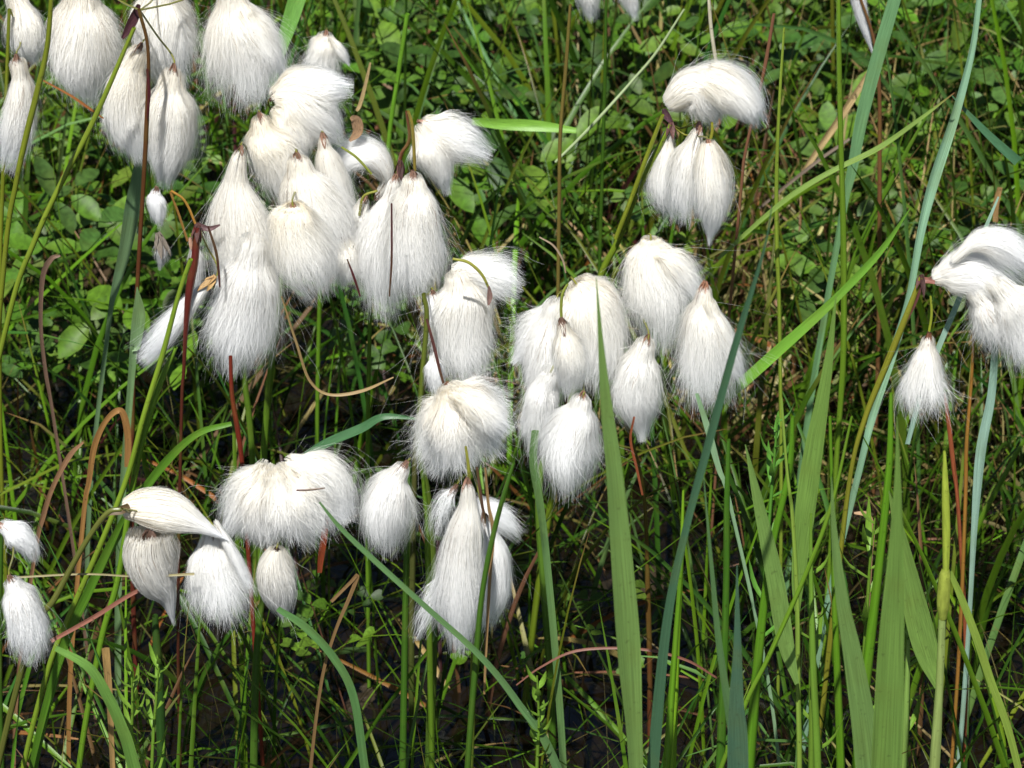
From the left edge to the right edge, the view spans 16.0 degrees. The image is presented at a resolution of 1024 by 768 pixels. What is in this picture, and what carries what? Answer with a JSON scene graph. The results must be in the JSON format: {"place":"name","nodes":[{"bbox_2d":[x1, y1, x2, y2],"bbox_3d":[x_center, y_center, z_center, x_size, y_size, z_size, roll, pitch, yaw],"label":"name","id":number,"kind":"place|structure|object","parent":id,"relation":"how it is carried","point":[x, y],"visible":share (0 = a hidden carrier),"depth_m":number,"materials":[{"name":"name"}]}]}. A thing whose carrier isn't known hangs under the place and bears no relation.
{"place":"outdoors","nodes":[
{"label":"outdoors","id":0,"kind":"place"},
{"bbox_2d":[0,517,58,767],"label":"cotton grass","id":1,"kind":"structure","parent":0,"point":[21,604],"depth_m":1.54,"materials":[{"name":"plant"}]},
{"bbox_2d":[14,0,341,709],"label":"cotton grass","id":2,"kind":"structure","parent":0,"point":[243,38],"depth_m":1.67,"materials":[{"name":"plant"}]},
{"bbox_2d":[43,80,103,118],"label":"withered blade","id":3,"kind":"object","parent":2,"relation":"attached to","point":[79,101],"visible":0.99,"depth_m":1.65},
{"bbox_2d":[252,59,371,677],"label":"cotton grass","id":4,"kind":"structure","parent":0,"point":[311,216],"depth_m":1.64,"materials":[{"name":"plant"}]},
{"bbox_2d":[295,28,351,562],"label":"cotton grass","id":5,"kind":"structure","parent":0,"point":[321,53],"depth_m":1.75,"materials":[{"name":"plant"}]},
{"bbox_2d":[356,62,370,111],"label":"withered blade","id":6,"kind":"object","parent":5,"relation":"attached to","point":[363,93],"visible":1,"depth_m":1.80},
{"bbox_2d":[342,109,494,746],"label":"cotton grass","id":7,"kind":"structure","parent":0,"point":[401,238],"depth_m":1.64,"materials":[{"name":"plant"}]},
{"bbox_2d":[377,239,547,767],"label":"cotton grass","id":8,"kind":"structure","parent":0,"point":[454,418],"depth_m":1.61,"materials":[{"name":"plant"}]},
{"bbox_2d":[303,413,415,453],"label":"grass blade","id":9,"kind":"object","parent":8,"relation":"attached to","point":[354,430],"depth_m":1.64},
{"bbox_2d":[281,296,393,396],"bbox_3d":[-0.077,-0.017,1.612,0.049,0.056,0.001,0,38,0],"label":"withered blade","id":10,"kind":"object","parent":9,"relation":"attached to","point":[321,391],"visible":1,"depth_m":1.62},
{"bbox_2d":[406,446,536,767],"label":"cotton grass","id":11,"kind":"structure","parent":0,"point":[455,591],"depth_m":1.55,"materials":[{"name":"plant"}]},
{"bbox_2d":[0,265,1023,767],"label":"water","id":12,"kind":"structure","parent":0,"point":[596,751],"depth_m":1.93,"materials":[{"name":"black liquid"}]},
{"bbox_2d":[0,0,45,633],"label":"cotton grass","id":13,"kind":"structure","parent":12,"relation":"on","point":[22,28],"depth_m":1.69,"materials":[{"name":"plant"}]},
{"bbox_2d":[0,0,52,330],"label":"plant stem","id":14,"kind":"object","parent":12,"relation":"on","point":[31,114],"visible":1,"depth_m":1.62,"materials":[{"name":"plant"}]},
{"bbox_2d":[12,441,83,767],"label":"withered blade","id":15,"kind":"object","parent":12,"relation":"on","point":[68,457],"visible":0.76,"depth_m":1.68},
{"bbox_2d":[0,27,135,362],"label":"plant stem","id":16,"kind":"object","parent":12,"relation":"on","point":[62,180],"visible":1,"depth_m":1.67,"materials":[{"name":"plant"}]},
{"bbox_2d":[39,255,97,725],"bbox_3d":[-0.215,0.062,1.776,0.013,0.310,0.001,0,38,0],"label":"withered blade","id":17,"kind":"object","parent":12,"relation":"on","point":[48,262],"visible":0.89,"depth_m":1.73,"materials":[{"name":"plant"}]},
{"bbox_2d":[66,407,131,764],"bbox_3d":[-0.196,0.122,1.721,0.049,0.283,0.001,0,38,0],"label":"withered blade","id":18,"kind":"object","parent":12,"relation":"on","point":[125,423],"visible":0.92,"depth_m":1.66,"materials":[{"name":"plant"}]},
{"bbox_2d":[102,647,114,767],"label":"withered blade","id":19,"kind":"object","parent":12,"relation":"on","point":[106,664],"visible":0.81,"depth_m":1.55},
{"bbox_2d":[76,346,177,767],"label":"plant stem","id":20,"kind":"object","parent":12,"relation":"on","point":[126,526],"visible":0.86,"depth_m":1.63,"materials":[{"name":"plant"}]},
{"bbox_2d":[109,656,145,767],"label":"marsh plant","id":21,"kind":"object","parent":12,"relation":"on","point":[133,687],"visible":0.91,"depth_m":1.53,"materials":[{"name":"green plant"}]},
{"bbox_2d":[0,486,295,767],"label":"cotton grass","id":22,"kind":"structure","parent":12,"relation":"on","point":[217,567],"depth_m":1.53,"materials":[{"name":"plant"}]},
{"bbox_2d":[14,573,193,577],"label":"withered blade","id":23,"kind":"object","parent":22,"relation":"attached to","point":[185,574],"visible":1,"depth_m":1.54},
{"bbox_2d":[135,643,172,767],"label":"marsh plant","id":24,"kind":"object","parent":12,"relation":"on","point":[149,715],"visible":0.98,"depth_m":1.53,"materials":[{"name":"green plant"}]},
{"bbox_2d":[146,110,346,711],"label":"cotton grass","id":25,"kind":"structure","parent":12,"relation":"on","point":[244,304],"depth_m":1.62,"materials":[{"name":"plant"}]},
{"bbox_2d":[229,355,264,765],"bbox_3d":[-0.121,0.117,1.691,0.006,0.327,0.002,0,38,0],"label":"plant stem","id":26,"kind":"object","parent":12,"relation":"on","point":[241,459],"visible":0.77,"depth_m":1.66,"materials":[{"name":"plant"}]},
{"bbox_2d":[180,435,395,767],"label":"cotton grass","id":27,"kind":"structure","parent":12,"relation":"on","point":[264,503],"depth_m":1.56,"materials":[{"name":"plant"}]},
{"bbox_2d":[344,457,434,767],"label":"cotton grass","id":28,"kind":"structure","parent":12,"relation":"on","point":[390,517],"depth_m":1.57,"materials":[{"name":"plant"}]},
{"bbox_2d":[386,13,409,153],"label":"plant stem","id":29,"kind":"object","parent":12,"relation":"on","point":[397,78],"visible":0.95,"depth_m":1.86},
{"bbox_2d":[319,502,561,767],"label":"grass blade","id":30,"kind":"object","parent":12,"relation":"on","point":[520,706],"depth_m":1.49,"materials":[{"name":"plant"}]},
{"bbox_2d":[523,665,551,767],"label":"marsh plant","id":31,"kind":"object","parent":12,"relation":"on","point":[536,694],"visible":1,"depth_m":1.52,"materials":[{"name":"green plant"}]},
{"bbox_2d":[596,278,642,767],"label":"reed leaf","id":32,"kind":"object","parent":12,"relation":"on","point":[627,624],"visible":1,"depth_m":1.38,"materials":[{"name":"plant"}]},
{"bbox_2d":[663,556,683,767],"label":"plant stem","id":33,"kind":"object","parent":12,"relation":"on","point":[669,725],"visible":0.81,"depth_m":1.55,"materials":[{"name":"plant"}]},
{"bbox_2d":[516,647,717,685],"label":"withered blade","id":34,"kind":"object","parent":33,"relation":"attached to","point":[603,648],"visible":0.87,"depth_m":1.54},
{"bbox_2d":[671,490,683,767],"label":"plant stem","id":35,"kind":"object","parent":12,"relation":"on","point":[674,749],"visible":0.41,"depth_m":1.58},
{"bbox_2d":[647,205,771,767],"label":"reed leaf","id":36,"kind":"object","parent":12,"relation":"on","point":[656,724],"visible":1,"depth_m":1.40,"materials":[{"name":"plant"}]},
{"bbox_2d":[703,477,729,728],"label":"reed leaf","id":37,"kind":"object","parent":12,"relation":"on","point":[723,671],"visible":0.73,"depth_m":1.42,"materials":[{"name":"plant"}]},
{"bbox_2d":[716,439,730,767],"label":"plant stem","id":38,"kind":"object","parent":12,"relation":"on","point":[721,738],"visible":0.91,"depth_m":1.57,"materials":[{"name":"plant"}]},
{"bbox_2d":[727,566,747,767],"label":"reed leaf","id":39,"kind":"object","parent":12,"relation":"on","point":[737,750],"visible":1,"depth_m":1.42,"materials":[{"name":"plant"}]},
{"bbox_2d":[707,13,775,596],"bbox_3d":[0.114,-0.026,1.833,0.021,0.377,0.002,0,38,0],"label":"plant stem","id":40,"kind":"object","parent":12,"relation":"on","point":[740,199],"visible":0.72,"depth_m":1.79,"materials":[{"name":"plant"}]},
{"bbox_2d":[707,0,716,60],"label":"plant stem","id":41,"kind":"object","parent":40,"relation":"attached to","point":[711,28],"visible":0.94,"depth_m":1.70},
{"bbox_2d":[745,402,794,635],"bbox_3d":[0.114,0.132,1.678,0.020,0.319,0.017,20,42,24],"label":"marsh plant","id":42,"kind":"object","parent":12,"relation":"on","point":[770,466],"visible":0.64,"depth_m":1.61,"materials":[{"name":"green plant"}]},
{"bbox_2d":[747,415,793,767],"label":"plant stem","id":43,"kind":"object","parent":12,"relation":"on","point":[752,721],"visible":0.81,"depth_m":1.60,"materials":[{"name":"plant"}]},
{"bbox_2d":[774,27,784,698],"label":"plant stem","id":44,"kind":"object","parent":12,"relation":"on","point":[776,224],"visible":0.81,"depth_m":1.71,"materials":[{"name":"plant"}]},
{"bbox_2d":[719,416,852,767],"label":"plant stem","id":45,"kind":"object","parent":12,"relation":"on","point":[783,623],"visible":0.88,"depth_m":1.50,"materials":[{"name":"plant"}]},
{"bbox_2d":[780,397,801,767],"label":"plant stem","id":46,"kind":"object","parent":12,"relation":"on","point":[798,686],"visible":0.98,"depth_m":1.55,"materials":[{"name":"plant"}]},
{"bbox_2d":[745,444,798,684],"bbox_3d":[0.109,0.077,1.520,0.028,0.132,0.002,0,38,0],"label":"reed leaf","id":47,"kind":"object","parent":46,"relation":"attached to","point":[778,598],"visible":0.97,"depth_m":1.52,"materials":[{"name":"plant"}]},
{"bbox_2d":[792,297,835,610],"bbox_3d":[0.123,0.031,1.497,0.012,0.167,0.004,0,38,0],"label":"reed leaf","id":48,"kind":"object","parent":46,"relation":"attached to","point":[807,488],"visible":0.89,"depth_m":1.50,"materials":[{"name":"plant"}]},
{"bbox_2d":[809,513,820,767],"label":"plant stem","id":49,"kind":"object","parent":12,"relation":"on","point":[815,712],"visible":0.94,"depth_m":1.55,"materials":[{"name":"plant"}]},
{"bbox_2d":[788,510,843,767],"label":"marsh plant","id":50,"kind":"object","parent":12,"relation":"on","point":[818,640],"visible":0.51,"depth_m":1.58,"materials":[{"name":"green plant"}]},
{"bbox_2d":[818,0,846,711],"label":"plant stem","id":51,"kind":"object","parent":12,"relation":"on","point":[843,253],"visible":0.74,"depth_m":1.68,"materials":[{"name":"plant"}]},
{"bbox_2d":[717,92,954,259],"bbox_3d":[0.146,-0.094,1.654,0.103,0.093,0.002,0,38,0],"label":"grass blade","id":52,"kind":"object","parent":51,"relation":"attached to","point":[803,187],"depth_m":1.65,"materials":[{"name":"plant"}]},
{"bbox_2d":[828,416,844,767],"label":"plant stem","id":53,"kind":"object","parent":12,"relation":"on","point":[840,759],"visible":0.8,"depth_m":1.63,"materials":[{"name":"plant"}]},
{"bbox_2d":[831,477,873,767],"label":"reed leaf","id":54,"kind":"object","parent":12,"relation":"on","point":[861,706],"visible":0.98,"depth_m":1.44,"materials":[{"name":"plant"}]},
{"bbox_2d":[854,511,874,605],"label":"withered blade","id":55,"kind":"object","parent":12,"relation":"on","point":[858,513],"visible":0.25,"depth_m":1.63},
{"bbox_2d":[839,496,904,707],"bbox_3d":[0.155,0.166,1.645,0.031,0.306,0.031,29,47,32],"label":"marsh plant","id":56,"kind":"object","parent":12,"relation":"on","point":[868,533],"visible":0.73,"depth_m":1.57,"materials":[{"name":"green plant"}]},
{"bbox_2d":[871,417,903,767],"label":"reed leaf","id":57,"kind":"object","parent":12,"relation":"on","point":[888,723],"visible":1,"depth_m":1.38,"materials":[{"name":"plant"}]},
{"bbox_2d":[901,638,909,767],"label":"plant stem","id":58,"kind":"object","parent":12,"relation":"on","point":[906,712],"visible":0.93,"depth_m":1.58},
{"bbox_2d":[904,626,926,767],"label":"marsh plant","id":59,"kind":"object","parent":12,"relation":"on","point":[916,709],"visible":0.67,"depth_m":1.60,"materials":[{"name":"green plant"}]},
{"bbox_2d":[819,217,1023,744],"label":"cotton grass","id":60,"kind":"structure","parent":12,"relation":"on","point":[968,270],"depth_m":1.61,"materials":[{"name":"plant"}]},
{"bbox_2d":[905,197,998,444],"bbox_3d":[0.200,-0.027,1.655,0.032,0.141,0.001,0,38,0],"label":"grass blade","id":61,"kind":"object","parent":60,"relation":"attached to","point":[944,333],"depth_m":1.66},
{"bbox_2d":[929,451,949,767],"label":"jointed stem","id":62,"kind":"object","parent":12,"relation":"on","point":[943,595],"visible":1,"depth_m":1.52,"materials":[{"name":"plant"}]},
{"bbox_2d":[888,491,936,687],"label":"reed leaf","id":63,"kind":"object","parent":62,"relation":"attached to","point":[921,630],"visible":0.76,"depth_m":1.53,"materials":[{"name":"plant"}]},
{"bbox_2d":[944,394,967,760],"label":"plant stem","id":64,"kind":"object","parent":12,"relation":"on","point":[952,454],"visible":0.73,"depth_m":1.72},
{"bbox_2d":[950,324,974,767],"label":"plant stem","id":65,"kind":"object","parent":12,"relation":"on","point":[963,543],"visible":0.9,"depth_m":1.72,"materials":[{"name":"plant"}]},
{"bbox_2d":[0,0,1023,767],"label":"ground","id":66,"kind":"structure","parent":0,"point":[606,584],"depth_m":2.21,"materials":[{"name":"plant"}]},
{"bbox_2d":[54,646,139,767],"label":"grass blade","id":67,"kind":"object","parent":66,"relation":"on","point":[120,724],"depth_m":1.50,"materials":[{"name":"plant"}]},
{"bbox_2d":[21,258,192,767],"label":"plant stem","id":68,"kind":"object","parent":66,"relation":"on","point":[83,583],"visible":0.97,"depth_m":1.61,"materials":[{"name":"plant"}]},
{"bbox_2d":[84,153,141,646],"bbox_3d":[-0.200,0.016,1.816,0.052,0.334,0.002,0,38,0],"label":"grass blade","id":69,"kind":"object","parent":66,"relation":"on","point":[131,216],"depth_m":1.76,"materials":[{"name":"green plant"}]},
{"bbox_2d":[115,287,144,709],"bbox_3d":[-0.188,0.070,1.781,0.033,0.291,0.002,0,38,0],"label":"grass blade","id":70,"kind":"object","parent":66,"relation":"on","point":[138,321],"depth_m":1.73,"materials":[{"name":"green plant"}]},
{"bbox_2d":[29,421,231,767],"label":"grass blade","id":71,"kind":"object","parent":66,"relation":"on","point":[150,480],"depth_m":1.65,"materials":[{"name":"plant"}]},
{"bbox_2d":[152,614,165,767],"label":"plant stem","id":72,"kind":"object","parent":66,"relation":"on","point":[160,722],"visible":0.74,"depth_m":1.66,"materials":[{"name":"plant"}]},
{"bbox_2d":[131,185,220,767],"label":"cotton grass","id":73,"kind":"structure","parent":66,"relation":"on","point":[195,293],"depth_m":1.62,"materials":[{"name":"plant"}]},
{"bbox_2d":[276,607,368,767],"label":"grass blade","id":74,"kind":"object","parent":66,"relation":"on","point":[315,636],"depth_m":1.57,"materials":[{"name":"plant"}]},
{"bbox_2d":[309,574,358,767],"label":"withered blade","id":75,"kind":"object","parent":66,"relation":"on","point":[354,579],"visible":1,"depth_m":1.57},
{"bbox_2d":[312,127,395,688],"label":"cotton grass","id":76,"kind":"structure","parent":66,"relation":"on","point":[370,156],"depth_m":1.67,"materials":[{"name":"plant"}]},
{"bbox_2d":[349,115,362,141],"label":"withered blade","id":77,"kind":"object","parent":76,"relation":"on","point":[357,124],"visible":1,"depth_m":1.66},
{"bbox_2d":[420,457,434,767],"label":"plant stem","id":78,"kind":"object","parent":66,"relation":"on","point":[429,636],"visible":0.88,"depth_m":1.65,"materials":[{"name":"plant"}]},
{"bbox_2d":[465,462,514,767],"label":"plant stem","id":79,"kind":"object","parent":66,"relation":"on","point":[472,699],"visible":1,"depth_m":1.50,"materials":[{"name":"plant"}]},
{"bbox_2d":[483,467,494,693],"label":"withered blade","id":80,"kind":"object","parent":79,"relation":"attached to","point":[490,569],"visible":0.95,"depth_m":1.50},
{"bbox_2d":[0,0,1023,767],"bbox_3d":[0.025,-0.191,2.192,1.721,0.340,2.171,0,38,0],"label":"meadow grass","id":81,"kind":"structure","parent":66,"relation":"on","point":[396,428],"depth_m":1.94,"materials":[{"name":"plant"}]},
{"bbox_2d":[50,571,188,641],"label":"withered blade","id":82,"kind":"object","parent":81,"relation":"on","point":[95,616],"visible":0.52,"depth_m":1.60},
{"bbox_2d":[472,118,576,132],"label":"grass blade","id":83,"kind":"object","parent":81,"relation":"on","point":[521,125],"depth_m":1.88,"materials":[{"name":"plant"}]},
{"bbox_2d":[0,0,1023,389],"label":"leafy undergrowth","id":84,"kind":"object","parent":66,"relation":"on","point":[90,210],"visible":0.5,"depth_m":2.10,"materials":[{"name":"green plant"}]},
{"bbox_2d":[0,0,1023,767],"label":"tall grass","id":85,"kind":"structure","parent":66,"relation":"on","point":[560,28],"depth_m":1.94,"materials":[{"name":"plant"}]},
{"bbox_2d":[269,0,305,86],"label":"grass blade","id":86,"kind":"object","parent":85,"relation":"on","point":[292,12],"depth_m":1.83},
{"bbox_2d":[317,521,327,572],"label":"stem","id":87,"kind":"object","parent":85,"relation":"on","point":[321,552],"visible":0.73,"depth_m":1.66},
{"bbox_2d":[705,208,910,417],"bbox_3d":[0.130,-0.031,1.627,0.088,0.117,0.003,0,38,0],"label":"grass blade","id":88,"kind":"object","parent":85,"relation":"on","point":[785,344],"depth_m":1.63,"materials":[{"name":"plant"}]},
{"bbox_2d":[802,72,866,170],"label":"withered blade","id":89,"kind":"object","parent":85,"relation":"on","point":[829,133],"visible":0.67,"depth_m":1.94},
{"bbox_2d":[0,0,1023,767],"bbox_3d":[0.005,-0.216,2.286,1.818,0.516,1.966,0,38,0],"label":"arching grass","id":90,"kind":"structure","parent":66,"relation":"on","point":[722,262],"depth_m":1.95,"materials":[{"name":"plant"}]},
{"bbox_2d":[0,0,1023,673],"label":"clover cover","id":91,"kind":"object","parent":66,"relation":"on","point":[382,362],"visible":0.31,"depth_m":2.09,"materials":[{"name":"green plant"}]},
{"bbox_2d":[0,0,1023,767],"bbox_3d":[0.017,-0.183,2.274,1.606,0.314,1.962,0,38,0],"label":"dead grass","id":92,"kind":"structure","parent":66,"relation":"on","point":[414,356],"depth_m":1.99,"materials":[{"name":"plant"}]},
{"bbox_2d":[529,430,566,767],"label":"grass blade","id":93,"kind":"object","parent":66,"relation":"on","point":[534,473],"depth_m":1.67,"materials":[{"name":"plant"}]},
{"bbox_2d":[553,4,571,596],"bbox_3d":[0.025,-0.028,1.832,0.006,0.382,0.002,0,38,0],"label":"plant stem","id":94,"kind":"object","parent":66,"relation":"on","point":[559,165],"visible":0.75,"depth_m":1.77,"materials":[{"name":"plant"}]},
{"bbox_2d":[495,273,650,752],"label":"cotton grass","id":95,"kind":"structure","parent":66,"relation":"on","point":[556,348],"depth_m":1.60,"materials":[{"name":"plant"}]},
{"bbox_2d":[539,237,565,272],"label":"withered blade","id":96,"kind":"object","parent":95,"relation":"attached to","point":[557,250],"visible":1,"depth_m":1.62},
{"bbox_2d":[629,417,642,494],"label":"withered blade","id":97,"kind":"object","parent":95,"relation":"attached to","point":[633,455],"visible":1,"depth_m":1.62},
{"bbox_2d":[410,0,1023,594],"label":"grass","id":98,"kind":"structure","parent":66,"relation":"on","point":[742,272],"depth_m":2.08,"materials":[{"name":"plant"}]},
{"bbox_2d":[758,138,849,208],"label":"withered blade","id":99,"kind":"object","parent":98,"relation":"on","point":[801,173],"visible":0.85,"depth_m":1.94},
{"bbox_2d":[993,187,1001,222],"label":"withered blade","id":100,"kind":"object","parent":98,"relation":"on","point":[997,194],"visible":0.84,"depth_m":1.91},
{"bbox_2d":[695,393,780,767],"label":"grass blade","id":101,"kind":"object","parent":66,"relation":"on","point":[705,421],"depth_m":1.66,"materials":[{"name":"plant"}]},
{"bbox_2d":[784,0,900,595],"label":"grass blade","id":102,"kind":"object","parent":66,"relation":"on","point":[875,64],"depth_m":1.76,"materials":[{"name":"plant"}]},
{"bbox_2d":[851,0,881,496],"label":"cotton grass","id":103,"kind":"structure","parent":66,"relation":"on","point":[861,13],"depth_m":1.86,"materials":[{"name":"plant"}]},
{"bbox_2d":[851,392,892,767],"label":"plant stem","id":104,"kind":"object","parent":66,"relation":"on","point":[869,647],"visible":0.82,"depth_m":1.56,"materials":[{"name":"plant"}]},
{"bbox_2d":[802,0,981,751],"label":"grass blade","id":105,"kind":"object","parent":66,"relation":"on","point":[937,171],"depth_m":1.67,"materials":[{"name":"plant"}]},
{"bbox_2d":[952,95,1021,164],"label":"grass blade","id":106,"kind":"object","parent":105,"relation":"attached to","point":[1009,154],"depth_m":1.67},
{"bbox_2d":[956,340,997,767],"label":"grass blade","id":107,"kind":"object","parent":66,"relation":"on","point":[982,440],"depth_m":1.69,"materials":[{"name":"plant"}]},
{"bbox_2d":[950,571,1021,767],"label":"grass blade","id":108,"kind":"object","parent":66,"relation":"on","point":[983,659],"depth_m":1.57,"materials":[{"name":"plant"}]},
{"bbox_2d":[569,0,640,511],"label":"cotton grass","id":109,"kind":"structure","parent":0,"point":[588,6],"depth_m":1.82,"materials":[{"name":"plant"}]},
{"bbox_2d":[555,9,684,162],"bbox_3d":[0.053,-0.147,1.802,0.063,0.091,0.002,0,38,0],"label":"plant stem","id":110,"kind":"object","parent":109,"relation":"attached to","point":[600,116],"visible":0.97,"depth_m":1.80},
{"bbox_2d":[520,25,774,722],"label":"cotton grass","id":111,"kind":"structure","parent":0,"point":[686,175],"depth_m":1.64,"materials":[{"name":"plant"}]},
{"bbox_2d":[597,233,790,746],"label":"cotton grass","id":112,"kind":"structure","parent":0,"point":[660,274],"depth_m":1.61,"materials":[{"name":"plant"}]}
]}

